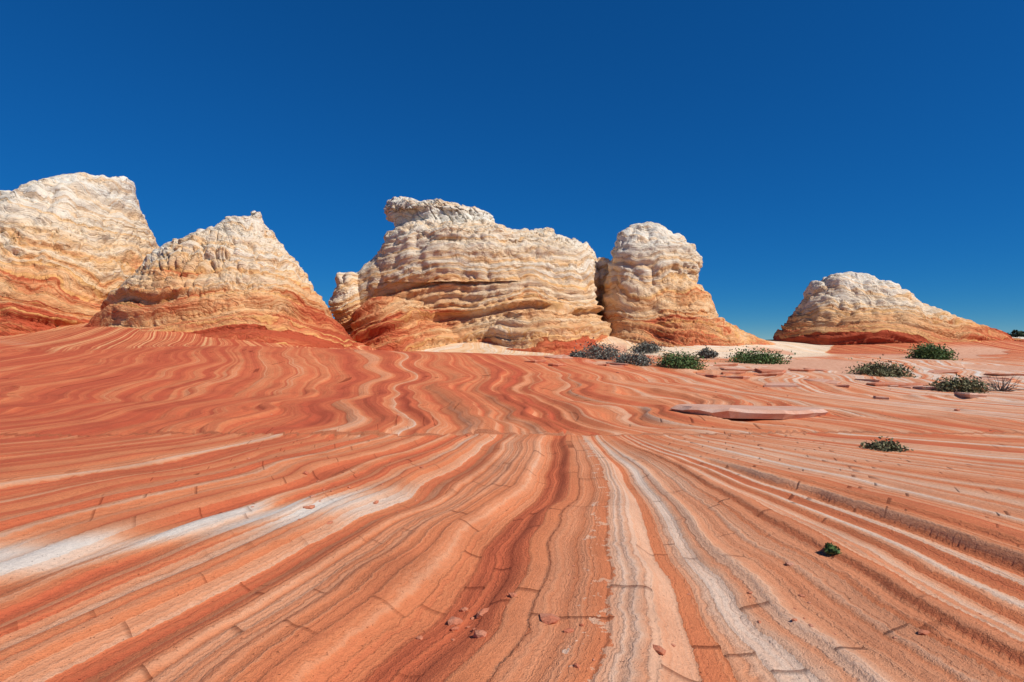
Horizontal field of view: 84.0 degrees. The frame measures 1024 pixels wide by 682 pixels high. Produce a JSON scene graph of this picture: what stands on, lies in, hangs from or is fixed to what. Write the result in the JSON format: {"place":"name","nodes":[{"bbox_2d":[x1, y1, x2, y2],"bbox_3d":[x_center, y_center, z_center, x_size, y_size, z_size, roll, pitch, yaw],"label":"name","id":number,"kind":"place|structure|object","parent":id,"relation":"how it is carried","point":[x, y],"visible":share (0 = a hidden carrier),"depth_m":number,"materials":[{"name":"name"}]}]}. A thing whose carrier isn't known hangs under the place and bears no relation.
{"place":"outdoors","nodes":[
{"label":"outdoors","id":0,"kind":"place"},
{"bbox_2d":[0,323,1023,681],"bbox_3d":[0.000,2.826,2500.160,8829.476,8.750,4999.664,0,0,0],"label":"terrain","id":1,"kind":"structure","parent":0,"point":[152,529],"depth_m":5.39,"materials":[{"name":"red stone"}]},
{"bbox_2d":[0,172,159,335],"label":"rock formation","id":2,"kind":"object","parent":1,"relation":"on","point":[76,248],"visible":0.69,"depth_m":36.30,"materials":[{"name":"white stone"}]},
{"bbox_2d":[84,211,357,347],"bbox_3d":[-18.630,-2.966,35.914,18.610,10.781,14.131,0,0,0],"label":"rock formation","id":3,"kind":"object","parent":1,"relation":"on","point":[245,278],"visible":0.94,"depth_m":32.44,"materials":[{"name":"white stone"}]},
{"bbox_2d":[328,196,611,354],"bbox_3d":[-3.354,-3.926,44.451,26.318,14.944,18.319,0,0,0],"label":"rock formation","id":4,"kind":"object","parent":1,"relation":"on","point":[435,273],"visible":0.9,"depth_m":39.77,"materials":[{"name":"white stone"}]},
{"bbox_2d":[524,360,545,362],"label":"rock slab","id":5,"kind":"structure","parent":1,"relation":"on","point":[533,361],"depth_m":24.30,"materials":[{"name":"stone"}]},
{"bbox_2d":[548,363,566,366],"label":"rock slab","id":6,"kind":"structure","parent":1,"relation":"on","point":[553,364],"depth_m":23.66,"materials":[{"name":"stone"}]},
{"bbox_2d":[544,354,573,358],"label":"rock slab","id":7,"kind":"structure","parent":1,"relation":"on","point":[563,356],"depth_m":26.45,"materials":[{"name":"stone"}]},
{"bbox_2d":[569,347,584,356],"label":"shrub","id":8,"kind":"object","parent":1,"relation":"on","point":[572,354],"visible":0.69,"depth_m":34.29,"materials":[{"name":"grey plant"}]},
{"bbox_2d":[572,337,625,359],"bbox_3d":[4.456,0.337,28.529,2.798,1.307,2.893,0,0,-14],"label":"shrub","id":9,"kind":"object","parent":1,"relation":"on","point":[595,352],"visible":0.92,"depth_m":28.25,"materials":[{"name":"grey plant"}]},
{"bbox_2d":[606,362,628,365],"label":"rock slab","id":10,"kind":"structure","parent":1,"relation":"on","point":[611,363],"depth_m":25.00,"materials":[{"name":"stone"}]},
{"bbox_2d":[247,368,992,667],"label":"scattered pebbles","id":11,"kind":"object","parent":1,"relation":"on","point":[548,618],"visible":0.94,"depth_m":3.29,"materials":[{"name":"stone"}]},
{"bbox_2d":[608,350,656,365],"bbox_3d":[5.630,0.762,26.289,2.158,0.780,2.336,0,0,23],"label":"shrub","id":12,"kind":"object","parent":1,"relation":"on","point":[640,358],"visible":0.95,"depth_m":25.78,"materials":[{"name":"grey plant"}]},
{"bbox_2d":[627,338,665,353],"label":"shrub","id":13,"kind":"object","parent":1,"relation":"on","point":[643,347],"visible":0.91,"depth_m":38.36,"materials":[{"name":"grey plant"}]},
{"bbox_2d":[654,349,715,369],"bbox_3d":[7.551,0.759,25.905,3.005,1.149,2.705,0,0,43],"label":"shrub","id":14,"kind":"object","parent":1,"relation":"on","point":[683,362],"visible":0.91,"depth_m":25.50,"materials":[{"name":"green plant"}]},
{"bbox_2d":[600,222,775,346],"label":"rock formation","id":15,"kind":"object","parent":1,"relation":"on","point":[655,292],"visible":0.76,"depth_m":41.92,"materials":[{"name":"white stone"}]},
{"bbox_2d":[696,345,718,358],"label":"shrub","id":16,"kind":"object","parent":1,"relation":"on","point":[706,353],"visible":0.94,"depth_m":35.77,"materials":[{"name":"grey plant"}]},
{"bbox_2d":[705,374,723,377],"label":"rock slab","id":17,"kind":"structure","parent":1,"relation":"on","point":[712,376],"depth_m":22.39,"materials":[{"name":"stone"}]},
{"bbox_2d":[713,363,737,365],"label":"rock slab","id":18,"kind":"structure","parent":1,"relation":"on","point":[735,364],"depth_m":28.32,"materials":[{"name":"stone"}]},
{"bbox_2d":[721,371,745,373],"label":"rock slab","id":19,"kind":"structure","parent":1,"relation":"on","point":[737,372],"depth_m":23.31,"materials":[{"name":"stone"}]},
{"bbox_2d":[721,376,749,378],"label":"rock slab","id":20,"kind":"structure","parent":1,"relation":"on","point":[742,377],"depth_m":21.96,"materials":[{"name":"stone"}]},
{"bbox_2d":[719,367,754,370],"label":"rock slab","id":21,"kind":"structure","parent":1,"relation":"on","point":[742,369],"depth_m":25.44,"materials":[{"name":"stone"}]},
{"bbox_2d":[670,404,827,418],"bbox_3d":[5.349,1.569,12.730,3.606,0.230,1.508,2,-2,-6],"label":"rock slab","id":22,"kind":"object","parent":1,"relation":"on","point":[752,412],"visible":0.9,"depth_m":12.23,"materials":[{"name":"stone"}]},
{"bbox_2d":[724,343,796,363],"bbox_3d":[13.722,0.640,31.742,3.878,1.316,4.140,0,0,30],"label":"shrub","id":23,"kind":"object","parent":1,"relation":"on","point":[758,357],"visible":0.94,"depth_m":31.24,"materials":[{"name":"green plant"}]},
{"bbox_2d":[753,372,783,375],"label":"rock slab","id":24,"kind":"structure","parent":1,"relation":"on","point":[771,374],"depth_m":23.14,"materials":[{"name":"stone"}]},
{"bbox_2d":[754,368,785,372],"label":"rock slab","id":25,"kind":"structure","parent":1,"relation":"on","point":[758,370],"depth_m":24.21,"materials":[{"name":"stone"}]},
{"bbox_2d":[764,382,802,387],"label":"rock slab","id":26,"kind":"structure","parent":1,"relation":"on","point":[779,384],"depth_m":19.68,"materials":[{"name":"stone"}]},
{"bbox_2d":[788,368,814,371],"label":"rock slab","id":27,"kind":"structure","parent":1,"relation":"on","point":[804,370],"depth_m":26.10,"materials":[{"name":"stone"}]},
{"bbox_2d":[803,368,827,370],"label":"rock slab","id":28,"kind":"structure","parent":1,"relation":"on","point":[817,369],"depth_m":26.78,"materials":[{"name":"stone"}]},
{"bbox_2d":[804,378,840,383],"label":"rock slab","id":29,"kind":"structure","parent":1,"relation":"on","point":[828,381],"depth_m":21.25,"materials":[{"name":"stone"}]},
{"bbox_2d":[818,542,841,555],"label":"shrub","id":30,"kind":"object","parent":1,"relation":"on","point":[830,549],"visible":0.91,"depth_m":4.36,"materials":[{"name":"green plant"}]},
{"bbox_2d":[834,384,849,387],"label":"rock slab","id":31,"kind":"structure","parent":1,"relation":"on","point":[844,385],"depth_m":19.88,"materials":[{"name":"stone"}]},
{"bbox_2d":[855,379,879,381],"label":"rock slab","id":32,"kind":"structure","parent":1,"relation":"on","point":[872,380],"depth_m":21.70,"materials":[{"name":"stone"}]},
{"bbox_2d":[873,396,888,399],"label":"rock slab","id":33,"kind":"structure","parent":1,"relation":"on","point":[880,397],"depth_m":16.81,"materials":[{"name":"stone"}]},
{"bbox_2d":[845,354,921,377],"bbox_3d":[15.971,1.094,24.864,2.954,1.007,2.930,0,0,0],"label":"shrub","id":34,"kind":"object","parent":1,"relation":"on","point":[877,369],"visible":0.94,"depth_m":24.55,"materials":[{"name":"green plant"}]},
{"bbox_2d":[859,436,913,451],"bbox_3d":[5.981,1.676,9.137,0.669,0.260,0.634,0,0,0],"label":"shrub","id":35,"kind":"object","parent":1,"relation":"on","point":[887,446],"visible":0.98,"depth_m":9.06,"materials":[{"name":"green plant"}]},
{"bbox_2d":[866,382,926,386],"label":"rock slab","id":36,"kind":"structure","parent":1,"relation":"on","point":[885,384],"depth_m":20.25,"materials":[{"name":"stone"}]},
{"bbox_2d":[773,271,1023,344],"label":"rock formation","id":37,"kind":"object","parent":1,"relation":"on","point":[847,308],"visible":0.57,"depth_m":44.25,"materials":[{"name":"white stone"}]},
{"bbox_2d":[900,385,922,387],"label":"rock slab","id":38,"kind":"structure","parent":1,"relation":"on","point":[911,386],"depth_m":20.09,"materials":[{"name":"stone"}]},
{"bbox_2d":[913,386,942,389],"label":"rock slab","id":39,"kind":"structure","parent":1,"relation":"on","point":[924,387],"depth_m":19.43,"materials":[{"name":"stone"}]},
{"bbox_2d":[899,341,962,360],"bbox_3d":[24.837,0.568,33.662,3.127,1.147,3.049,0,0,0],"label":"shrub","id":40,"kind":"object","parent":1,"relation":"on","point":[930,351],"visible":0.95,"depth_m":33.10,"materials":[{"name":"green plant"}]},
{"bbox_2d":[928,369,958,372],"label":"rock slab","id":41,"kind":"structure","parent":1,"relation":"on","point":[944,371],"depth_m":26.05,"materials":[{"name":"stone"}]},
{"bbox_2d":[926,373,994,393],"bbox_3d":[15.104,1.429,19.270,1.989,0.646,1.932,0,0,37],"label":"shrub","id":42,"kind":"object","parent":1,"relation":"on","point":[965,384],"visible":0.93,"depth_m":18.95,"materials":[{"name":"green plant"}]},
{"bbox_2d":[954,392,986,397],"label":"rock slab","id":43,"kind":"structure","parent":1,"relation":"on","point":[969,395],"depth_m":16.79,"materials":[{"name":"stone"}]},
{"bbox_2d":[964,376,1007,380],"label":"rock slab","id":44,"kind":"structure","parent":1,"relation":"on","point":[985,378],"depth_m":23.21,"materials":[{"name":"stone"}]},
{"bbox_2d":[978,373,1023,391],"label":"shrub","id":45,"kind":"object","parent":1,"relation":"on","point":[1003,388],"visible":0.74,"depth_m":19.06,"materials":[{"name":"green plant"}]},
{"bbox_2d":[985,373,1023,375],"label":"rock slab","id":46,"kind":"structure","parent":1,"relation":"on","point":[1007,374],"depth_m":24.75,"materials":[{"name":"stone"}]},
{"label":"rock formation","id":47,"kind":"object","parent":1,"relation":"on","visible":0},
{"bbox_2d":[1007,330,1023,336],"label":"shrub","id":48,"kind":"object","parent":47,"relation":"on","point":[1014,333],"visible":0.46,"depth_m":91.39,"materials":[{"name":"green plant"}]},
{"bbox_2d":[0,0,1023,339],"label":"sky","id":49,"kind":"structure","parent":0,"point":[794,143],"materials":[{"name":"blue"}]}
]}

